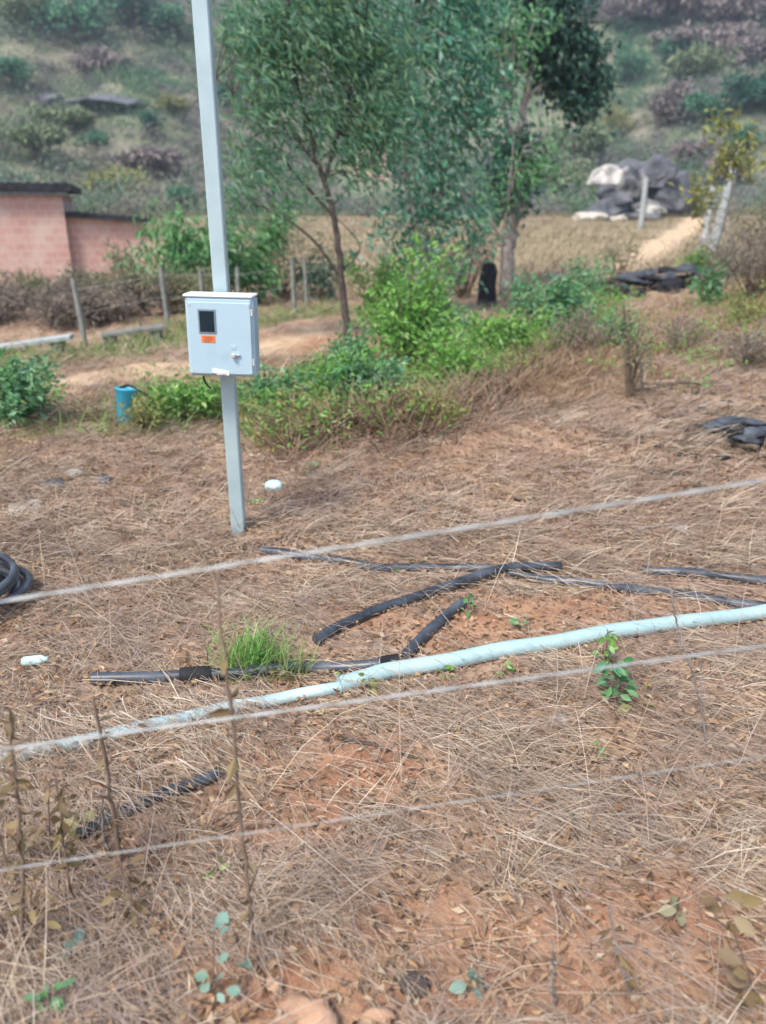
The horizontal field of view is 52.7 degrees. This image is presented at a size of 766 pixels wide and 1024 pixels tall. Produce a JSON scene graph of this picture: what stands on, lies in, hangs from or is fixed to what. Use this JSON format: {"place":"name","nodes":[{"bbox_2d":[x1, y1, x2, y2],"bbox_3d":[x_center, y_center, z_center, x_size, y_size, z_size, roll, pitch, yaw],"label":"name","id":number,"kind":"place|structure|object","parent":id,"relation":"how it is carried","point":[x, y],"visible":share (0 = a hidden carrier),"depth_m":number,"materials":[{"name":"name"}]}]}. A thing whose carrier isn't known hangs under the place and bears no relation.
{"place":"outdoors","nodes":[
{"label":"outdoors","id":0,"kind":"place"},
{"bbox_2d":[0,0,765,1023],"bbox_3d":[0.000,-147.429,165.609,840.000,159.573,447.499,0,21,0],"label":"ground","id":1,"kind":"structure","parent":0,"point":[274,342],"depth_m":3.34,"materials":[{"name":"brown soil"}]},
{"bbox_2d":[0,552,32,606],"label":"hose coil","id":2,"kind":"object","parent":1,"relation":"on","point":[10,578],"visible":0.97,"depth_m":3.56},
{"bbox_2d":[0,53,36,88],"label":"hillside bush","id":3,"kind":"object","parent":1,"relation":"on","point":[13,65],"visible":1,"depth_m":83.11,"materials":[{"name":"green plant"}]},
{"bbox_2d":[0,698,48,951],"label":"dead stalk","id":4,"kind":"object","parent":1,"relation":"on","point":[9,725],"visible":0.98,"depth_m":1.75,"materials":[{"name":"brown plant"}]},
{"bbox_2d":[0,0,48,35],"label":"hillside tree","id":5,"kind":"object","parent":1,"relation":"on","point":[16,8],"visible":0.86,"depth_m":88.78,"materials":[{"name":"green plant"}]},
{"bbox_2d":[3,866,61,957],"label":"weed","id":6,"kind":"object","parent":1,"relation":"on","point":[32,916],"visible":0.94,"depth_m":1.86,"materials":[{"name":"brown plant"}]},
{"bbox_2d":[0,348,65,429],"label":"shrub","id":7,"kind":"object","parent":1,"relation":"on","point":[13,390],"visible":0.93,"depth_m":6.32,"materials":[{"name":"green plant"}]},
{"bbox_2d":[0,117,72,159],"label":"hillside bush","id":8,"kind":"object","parent":1,"relation":"on","point":[33,133],"visible":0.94,"depth_m":66.94,"materials":[{"name":"green plant"}]},
{"bbox_2d":[24,783,81,868],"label":"weed","id":9,"kind":"object","parent":1,"relation":"on","point":[72,851],"visible":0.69,"depth_m":2.09,"materials":[{"name":"brown plant"}]},
{"bbox_2d":[21,102,96,128],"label":"hillside bush","id":10,"kind":"object","parent":1,"relation":"on","point":[78,115],"visible":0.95,"depth_m":73.06,"materials":[{"name":"green plant"}]},
{"bbox_2d":[0,268,119,324],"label":"dry bush","id":11,"kind":"object","parent":1,"relation":"on","point":[48,290],"visible":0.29,"depth_m":13.29,"materials":[{"name":"brown plant"}]},
{"bbox_2d":[43,747,84,898],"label":"dead stalk","id":12,"kind":"object","parent":1,"relation":"on","point":[59,836],"visible":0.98,"depth_m":1.94,"materials":[{"name":"brown plant"}]},
{"bbox_2d":[27,0,118,45],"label":"hillside tree","id":13,"kind":"object","parent":1,"relation":"on","point":[85,14],"visible":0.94,"depth_m":90.09,"materials":[{"name":"green plant"}]},
{"bbox_2d":[0,181,150,295],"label":"brick house","id":14,"kind":"structure","parent":1,"relation":"on","point":[45,227],"depth_m":20.68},
{"bbox_2d":[0,254,155,306],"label":"dry bush","id":15,"kind":"object","parent":1,"relation":"on","point":[34,281],"visible":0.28,"depth_m":17.43,"materials":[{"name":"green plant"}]},
{"bbox_2d":[0,271,181,330],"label":"dry bush","id":16,"kind":"object","parent":1,"relation":"on","point":[65,310],"visible":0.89,"depth_m":12.62,"materials":[{"name":"brown plant"}]},
{"bbox_2d":[68,41,133,73],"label":"hillside bush","id":17,"kind":"object","parent":1,"relation":"on","point":[97,57],"visible":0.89,"depth_m":87.71,"materials":[{"name":"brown plant"}]},
{"bbox_2d":[63,93,145,110],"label":"boulder","id":18,"kind":"object","parent":1,"relation":"on","point":[92,102],"visible":0.68,"depth_m":74.48,"materials":[{"name":"grey stone"}]},
{"bbox_2d":[89,696,129,864],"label":"dead stalk","id":19,"kind":"object","parent":1,"relation":"on","point":[115,821],"visible":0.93,"depth_m":2.07,"materials":[{"name":"brown plant"}]},
{"bbox_2d":[79,163,152,193],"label":"hillside bush","id":20,"kind":"object","parent":1,"relation":"on","point":[108,175],"visible":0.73,"depth_m":63.48,"materials":[{"name":"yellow plant"}]},
{"bbox_2d":[100,851,153,936],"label":"weed","id":21,"kind":"object","parent":1,"relation":"on","point":[117,893],"visible":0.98,"depth_m":1.96,"materials":[{"name":"brown plant"}]},
{"bbox_2d":[106,0,161,33],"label":"hillside tree","id":22,"kind":"object","parent":1,"relation":"on","point":[132,14],"visible":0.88,"depth_m":94.63,"materials":[{"name":"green plant"}]},
{"bbox_2d":[112,388,168,435],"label":"shrub","id":23,"kind":"object","parent":1,"relation":"on","point":[140,416],"visible":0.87,"depth_m":6.28,"materials":[{"name":"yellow plant"}]},
{"bbox_2d":[101,142,187,174],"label":"hillside bush","id":24,"kind":"object","parent":1,"relation":"on","point":[150,156],"visible":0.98,"depth_m":68.23,"materials":[{"name":"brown plant"}]},
{"bbox_2d":[76,767,221,839],"bbox_3d":[-0.711,0.879,2.360,0.455,0.054,0.047,-15,26,-33],"label":"black hose","id":25,"kind":"object","parent":1,"relation":"on","point":[201,777],"visible":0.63,"depth_m":2.35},
{"bbox_2d":[143,1,193,47],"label":"hillside tree","id":26,"kind":"object","parent":1,"relation":"on","point":[171,17],"visible":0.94,"depth_m":95.77,"materials":[{"name":"green plant"}]},
{"bbox_2d":[0,681,344,765],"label":"blue pipe","id":27,"kind":"object","parent":1,"relation":"on","point":[310,691],"visible":0.54,"depth_m":2.80,"materials":[{"name":"plastic"}]},
{"bbox_2d":[110,257,235,315],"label":"dry bush","id":28,"kind":"object","parent":1,"relation":"on","point":[191,284],"visible":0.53,"depth_m":13.47,"materials":[{"name":"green plant"}]},
{"bbox_2d":[70,257,308,344],"bbox_3d":[-2.766,-3.380,12.471,0.525,1.278,4.496,19,28,40],"label":"post fence","id":29,"kind":"object","parent":1,"relation":"on","point":[164,294],"visible":0.68,"depth_m":12.20,"materials":[{"name":"concrete"}]},
{"bbox_2d":[136,374,243,426],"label":"shrub","id":30,"kind":"object","parent":1,"relation":"on","point":[191,401],"visible":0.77,"depth_m":6.58,"materials":[{"name":"green plant"}]},
{"bbox_2d":[106,194,303,303],"bbox_3d":[-3.303,-4.954,14.727,3.607,2.286,2.734,0,21,0],"label":"bush","id":31,"kind":"object","parent":1,"relation":"on","point":[192,248],"visible":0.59,"depth_m":14.47,"materials":[{"name":"green plant"}]},
{"bbox_2d":[194,911,240,1002],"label":"weed","id":32,"kind":"object","parent":1,"relation":"on","point":[221,918],"visible":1,"depth_m":1.73,"materials":[{"name":"green plant"}]},
{"bbox_2d":[182,0,259,534],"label":"meter pole","id":33,"kind":"object","parent":1,"relation":"on","point":[222,330],"visible":0.98,"depth_m":3.80,"materials":[{"name":"metal"}]},
{"bbox_2d":[173,539,269,948],"bbox_3d":[-0.338,0.556,1.731,0.152,1.092,0.160,14,25,32],"label":"dead stalk","id":34,"kind":"object","parent":1,"relation":"on","point":[232,768],"visible":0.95,"depth_m":1.70,"materials":[{"name":"brown plant"}]},
{"bbox_2d":[0,296,457,437],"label":"verge grass","id":35,"kind":"structure","parent":1,"relation":"on","point":[136,340],"depth_m":9.82,"materials":[{"name":"green plant"}]},
{"bbox_2d":[90,654,399,684],"bbox_3d":[-0.534,0.629,3.069,1.206,0.090,0.087,-1,21,-4],"label":"black hose","id":36,"kind":"object","parent":1,"relation":"on","point":[183,674],"visible":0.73,"depth_m":3.05,"materials":[{"name":"black plastic"}]},
{"bbox_2d":[201,610,320,689],"bbox_3d":[-0.503,0.551,3.092,0.494,0.223,0.447,-9,23,-21],"label":"grass tuft","id":37,"kind":"object","parent":1,"relation":"on","point":[251,659],"visible":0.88,"depth_m":3.13,"materials":[{"name":"green plant"}]},
{"bbox_2d":[237,359,317,415],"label":"shrub","id":38,"kind":"object","parent":1,"relation":"on","point":[262,384],"visible":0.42,"depth_m":6.73,"materials":[{"name":"green plant"}]},
{"bbox_2d":[235,210,341,298],"bbox_3d":[-2.244,-5.358,16.174,2.824,1.836,1.828,0,21,0],"label":"dry bush","id":39,"kind":"object","parent":1,"relation":"on","point":[286,284],"visible":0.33,"depth_m":16.19,"materials":[{"name":"green plant"}]},
{"bbox_2d":[275,990,339,1023],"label":"earth clod","id":40,"kind":"object","parent":1,"relation":"on","point":[315,1011],"visible":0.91,"depth_m":1.74,"materials":[{"name":"soil"}]},
{"bbox_2d":[187,0,447,344],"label":"slender tree","id":41,"kind":"object","parent":1,"relation":"on","point":[358,47],"visible":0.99,"depth_m":9.29,"materials":[{"name":"green plant"}]},
{"bbox_2d":[284,248,365,302],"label":"bush","id":42,"kind":"object","parent":1,"relation":"on","point":[321,274],"visible":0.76,"depth_m":15.33,"materials":[{"name":"green plant"}]},
{"bbox_2d":[284,340,376,400],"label":"shrub","id":43,"kind":"object","parent":1,"relation":"on","point":[321,366],"visible":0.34,"depth_m":6.92,"materials":[{"name":"green plant"}]},
{"bbox_2d":[320,320,383,365],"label":"shrub","id":44,"kind":"object","parent":1,"relation":"on","point":[348,340],"visible":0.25,"depth_m":8.33,"materials":[{"name":"green plant"}]},
{"bbox_2d":[303,345,416,404],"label":"shrub","id":45,"kind":"object","parent":1,"relation":"on","point":[385,370],"visible":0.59,"depth_m":6.84,"materials":[{"name":"green plant"}]},
{"bbox_2d":[327,241,420,318],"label":"shrub","id":46,"kind":"object","parent":1,"relation":"on","point":[379,273],"visible":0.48,"depth_m":11.87,"materials":[{"name":"green plant"}]},
{"bbox_2d":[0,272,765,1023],"bbox_3d":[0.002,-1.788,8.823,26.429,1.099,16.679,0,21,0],"label":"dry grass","id":47,"kind":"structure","parent":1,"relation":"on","point":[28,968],"depth_m":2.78,"materials":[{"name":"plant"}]},
{"bbox_2d":[0,0,765,216],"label":"hillside scrub","id":48,"kind":"object","parent":1,"relation":"on","point":[104,202],"visible":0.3,"depth_m":79.98,"materials":[{"name":"green plant"}]},
{"bbox_2d":[0,263,765,455],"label":"undergrowth","id":49,"kind":"object","parent":1,"relation":"on","point":[268,394],"visible":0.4,"depth_m":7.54,"materials":[{"name":"green plant"}]},
{"bbox_2d":[0,479,765,870],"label":"wire fence","id":50,"kind":"object","parent":1,"relation":"on","point":[390,695],"visible":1,"depth_m":1.34,"materials":[{"name":"grey metal"}]},
{"bbox_2d":[1,473,765,1023],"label":"soil crumbs","id":51,"kind":"object","parent":1,"relation":"on","point":[419,915],"visible":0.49,"depth_m":2.14,"materials":[{"name":"brown soil"}]},
{"bbox_2d":[16,208,765,308],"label":"field grass","id":52,"kind":"structure","parent":1,"relation":"on","point":[595,237],"depth_m":31.91,"materials":[{"name":"beige plant"}]},
{"bbox_2d":[342,227,468,367],"bbox_3d":[0.247,-2.220,8.273,1.425,1.567,1.240,0,21,0],"label":"shrub","id":53,"kind":"object","parent":1,"relation":"on","point":[405,328],"visible":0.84,"depth_m":8.19,"materials":[{"name":"green plant"}]},
{"bbox_2d":[323,0,533,292],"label":"leafy tree","id":54,"kind":"object","parent":1,"relation":"on","point":[482,105],"visible":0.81,"depth_m":12.15,"materials":[{"name":"green plant"}]},
{"bbox_2d":[241,299,622,476],"bbox_3d":[1.779,-1.976,9.226,2.600,0.552,10.079,13,25,30],"label":"dead brush","id":55,"kind":"object","parent":1,"relation":"on","point":[462,393],"visible":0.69,"depth_m":6.27,"materials":[{"name":"plant"}]},
{"bbox_2d":[399,598,466,659],"bbox_3d":[0.219,0.501,3.345,0.058,0.070,0.515,13,25,31],"label":"black hose","id":56,"kind":"object","parent":1,"relation":"on","point":[437,623],"visible":0.84,"depth_m":3.32,"materials":[{"name":"black rubber"}]},
{"bbox_2d":[386,251,482,336],"bbox_3d":[0.680,-2.984,10.845,1.430,1.264,1.163,0,21,0],"label":"shrub","id":57,"kind":"object","parent":1,"relation":"on","point":[459,270],"visible":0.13,"depth_m":10.71,"materials":[{"name":"green plant"}]},
{"bbox_2d":[400,385,471,427],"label":"shrub","id":58,"kind":"object","parent":1,"relation":"on","point":[448,405],"visible":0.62,"depth_m":6.16,"materials":[{"name":"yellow plant"}]},
{"bbox_2d":[312,561,561,644],"bbox_3d":[0.272,0.381,3.618,1.373,0.082,0.174,-12,24,-28],"label":"black hose","id":59,"kind":"object","parent":1,"relation":"on","point":[365,614],"visible":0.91,"depth_m":3.63,"materials":[{"name":"black rubber"}]},
{"bbox_2d":[412,321,493,388],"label":"shrub","id":60,"kind":"object","parent":1,"relation":"on","point":[456,354],"visible":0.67,"depth_m":7.84,"materials":[{"name":"green plant"}]},
{"bbox_2d":[415,178,536,298],"bbox_3d":[1.906,-5.608,15.995,2.506,2.393,1.816,0,21,0],"label":"dry bush","id":61,"kind":"object","parent":1,"relation":"on","point":[463,291],"visible":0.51,"depth_m":16.07,"materials":[{"name":"green plant"}]},
{"bbox_2d":[477,258,497,305],"bbox_3d":[2.009,-4.393,14.881,0.370,0.920,0.376,0,21,0],"label":"charred stump","id":62,"kind":"object","parent":1,"relation":"on","point":[488,278],"visible":0.91,"depth_m":14.78,"materials":[{"name":"black wood"}]},
{"bbox_2d":[259,546,765,608],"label":"black hose","id":63,"kind":"object","parent":1,"relation":"on","point":[544,578],"visible":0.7,"depth_m":3.81,"materials":[{"name":"black rubber"}]},
{"bbox_2d":[461,298,565,356],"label":"shrub","id":64,"kind":"object","parent":1,"relation":"on","point":[519,329],"visible":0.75,"depth_m":9.44,"materials":[{"name":"green plant"}]},
{"bbox_2d":[461,0,577,298],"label":"young tree","id":65,"kind":"object","parent":1,"relation":"on","point":[519,20],"visible":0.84,"depth_m":14.92,"materials":[{"name":"green plant"}]},
{"bbox_2d":[444,0,628,290],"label":"dark tree","id":66,"kind":"object","parent":1,"relation":"on","point":[572,69],"visible":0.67,"depth_m":16.41,"materials":[{"name":"green plant"}]},
{"bbox_2d":[336,604,765,692],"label":"blue pipe","id":67,"kind":"object","parent":1,"relation":"on","point":[509,647],"visible":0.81,"depth_m":3.17,"materials":[{"name":"plastic"}]},
{"bbox_2d":[501,253,613,332],"bbox_3d":[2.619,-3.176,11.410,1.779,1.200,1.351,0,21,0],"label":"shrub","id":68,"kind":"object","parent":1,"relation":"on","point":[563,296],"visible":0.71,"depth_m":11.32,"materials":[{"name":"green plant"}]},
{"bbox_2d":[527,152,597,200],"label":"hillside bush","id":69,"kind":"object","parent":1,"relation":"on","point":[566,171],"visible":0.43,"depth_m":75.41,"materials":[{"name":"green plant"}]},
{"bbox_2d":[541,118,613,164],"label":"hillside bush","id":70,"kind":"object","parent":1,"relation":"on","point":[599,141],"visible":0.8,"depth_m":82.87,"materials":[{"name":"green plant"}]},
{"bbox_2d":[542,304,630,351],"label":"dry bush","id":71,"kind":"object","parent":1,"relation":"on","point":[579,333],"visible":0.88,"depth_m":10.01,"materials":[{"name":"brown plant"}]},
{"bbox_2d":[564,252,615,299],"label":"weed","id":72,"kind":"object","parent":1,"relation":"on","point":[585,283],"visible":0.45,"depth_m":13.70,"materials":[{"name":"green plant"}]},
{"bbox_2d":[584,198,629,220],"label":"boulder","id":73,"kind":"object","parent":1,"relation":"on","point":[608,207],"visible":0.53,"depth_m":52.45,"materials":[{"name":"grey stone"}]},
{"bbox_2d":[602,190,633,204],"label":"boulder","id":74,"kind":"object","parent":73,"relation":"on","point":[621,197],"visible":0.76,"depth_m":52.36,"materials":[{"name":"grey stone"}]},
{"bbox_2d":[613,165,645,197],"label":"boulder","id":75,"kind":"object","parent":74,"relation":"on","point":[630,183],"visible":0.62,"depth_m":52.67,"materials":[{"name":"grey stone"}]},
{"bbox_2d":[590,648,654,712],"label":"weed","id":76,"kind":"object","parent":1,"relation":"on","point":[620,673],"visible":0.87,"depth_m":2.88,"materials":[{"name":"green plant"}]},
{"bbox_2d":[595,157,653,202],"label":"boulder","id":77,"kind":"object","parent":1,"relation":"on","point":[607,189],"visible":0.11,"depth_m":56.03,"materials":[{"name":"grey stone"}]},
{"bbox_2d":[639,153,678,186],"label":"boulder","id":78,"kind":"object","parent":77,"relation":"on","point":[659,170],"visible":0.7,"depth_m":53.80,"materials":[{"name":"grey stone"}]},
{"bbox_2d":[494,272,765,415],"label":"standing grass","id":79,"kind":"structure","parent":1,"relation":"on","point":[565,380],"depth_m":8.46,"materials":[{"name":"brown plant"}]},
{"bbox_2d":[610,43,651,86],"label":"hillside tree","id":80,"kind":"object","parent":1,"relation":"on","point":[636,62],"visible":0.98,"depth_m":108.20,"materials":[{"name":"green plant"}]},
{"bbox_2d":[597,0,665,26],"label":"hillside bush","id":81,"kind":"object","parent":1,"relation":"on","point":[624,8],"visible":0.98,"depth_m":112.91,"materials":[{"name":"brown plant"}]},
{"bbox_2d":[603,286,665,399],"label":"weed","id":82,"kind":"object","parent":1,"relation":"on","point":[630,372],"visible":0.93,"depth_m":7.08,"materials":[{"name":"brown plant"}]},
{"bbox_2d":[585,263,708,293],"bbox_3d":[5.001,-4.387,14.618,2.422,0.584,1.741,0,21,0],"label":"debris heap","id":83,"kind":"object","parent":1,"relation":"on","point":[668,279],"visible":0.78,"depth_m":14.30,"materials":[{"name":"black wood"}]},
{"bbox_2d":[534,336,765,494],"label":"twig litter","id":84,"kind":"object","parent":1,"relation":"on","point":[717,460],"visible":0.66,"depth_m":5.85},
{"bbox_2d":[643,76,698,131],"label":"hillside bush","id":85,"kind":"object","parent":1,"relation":"on","point":[667,100],"visible":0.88,"depth_m":88.78,"materials":[{"name":"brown plant"}]},
{"bbox_2d":[650,171,696,216],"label":"boulder","id":86,"kind":"object","parent":1,"relation":"on","point":[683,176],"visible":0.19,"depth_m":56.00,"materials":[{"name":"grey stone"}]},
{"bbox_2d":[653,178,686,208],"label":"boulder","id":87,"kind":"object","parent":86,"relation":"on","point":[666,195],"visible":0.84,"depth_m":54.26,"materials":[{"name":"grey stone"}]},
{"bbox_2d":[648,300,727,354],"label":"dry bush","id":88,"kind":"object","parent":1,"relation":"on","point":[689,330],"visible":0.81,"depth_m":9.70,"materials":[{"name":"brown plant"}]},
{"bbox_2d":[621,366,765,493],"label":"dry grass","id":89,"kind":"structure","parent":1,"relation":"on","point":[725,457],"depth_m":6.15,"materials":[{"name":"brown plant"}]},
{"bbox_2d":[669,135,721,168],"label":"hillside bush","id":90,"kind":"object","parent":1,"relation":"on","point":[688,147],"visible":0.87,"depth_m":79.24,"materials":[{"name":"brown plant"}]},
{"bbox_2d":[658,40,740,77],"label":"hillside bush","id":91,"kind":"object","parent":1,"relation":"on","point":[693,59],"visible":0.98,"depth_m":100.78,"materials":[{"name":"green plant"}]},
{"bbox_2d":[641,565,765,585],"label":"black hose","id":92,"kind":"object","parent":1,"relation":"on","point":[731,576],"visible":0.84,"depth_m":3.89,"materials":[{"name":"black rubber"}]},
{"bbox_2d":[678,87,732,123],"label":"hillside bush","id":93,"kind":"object","parent":1,"relation":"on","point":[697,101],"visible":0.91,"depth_m":85.74,"materials":[{"name":"green plant"}]},
{"bbox_2d":[646,18,765,55],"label":"hillside bush","id":94,"kind":"object","parent":1,"relation":"on","point":[715,34],"visible":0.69,"depth_m":106.39,"materials":[{"name":"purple plant"}]},
{"bbox_2d":[684,254,731,305],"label":"weed","id":95,"kind":"object","parent":1,"relation":"on","point":[710,285],"visible":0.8,"depth_m":12.28,"materials":[{"name":"green plant"}]},
{"bbox_2d":[666,107,765,288],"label":"sapling","id":96,"kind":"object","parent":1,"relation":"on","point":[724,160],"visible":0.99,"depth_m":12.73,"materials":[{"name":"green plant"}]},
{"bbox_2d":[679,200,765,298],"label":"dry bush","id":97,"kind":"object","parent":1,"relation":"on","point":[756,273],"visible":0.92,"depth_m":12.17,"materials":[{"name":"brown plant"}]},
{"bbox_2d":[706,153,739,259],"bbox_3d":[6.732,-5.730,15.476,0.448,2.657,0.211,0,21,0],"label":"concrete post","id":98,"kind":"object","parent":1,"relation":"on","point":[726,193],"visible":0.3,"depth_m":15.35,"materials":[{"name":"grey concrete"}]},
{"bbox_2d":[681,0,765,29],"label":"hillside bush","id":99,"kind":"object","parent":1,"relation":"on","point":[738,11],"visible":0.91,"depth_m":114.65,"materials":[{"name":"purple plant"}]},
{"bbox_2d":[684,416,765,449],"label":"debris heap","id":100,"kind":"object","parent":1,"relation":"on","point":[757,430],"visible":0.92,"depth_m":5.77,"materials":[{"name":"black plastic"}]},
{"bbox_2d":[700,890,765,1009],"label":"weed","id":101,"kind":"object","parent":1,"relation":"on","point":[730,956],"visible":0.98,"depth_m":1.73,"materials":[{"name":"brown plant"}]},
{"bbox_2d":[708,315,765,370],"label":"dry bush","id":102,"kind":"object","parent":1,"relation":"on","point":[747,342],"visible":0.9,"depth_m":8.44,"materials":[{"name":"brown plant"}]},
{"bbox_2d":[717,68,765,113],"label":"hillside tree","id":103,"kind":"object","parent":1,"relation":"on","point":[752,91],"visible":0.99,"depth_m":83.52,"materials":[{"name":"green plant"}]},
{"bbox_2d":[717,276,765,323],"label":"weed","id":104,"kind":"object","parent":1,"relation":"on","point":[749,306],"visible":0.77,"depth_m":10.83,"materials":[{"name":"yellow plant"}]},
{"bbox_2d":[724,29,765,64],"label":"hillside bush","id":105,"kind":"object","parent":1,"relation":"on","point":[755,46],"visible":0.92,"depth_m":103.24,"materials":[{"name":"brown plant"}]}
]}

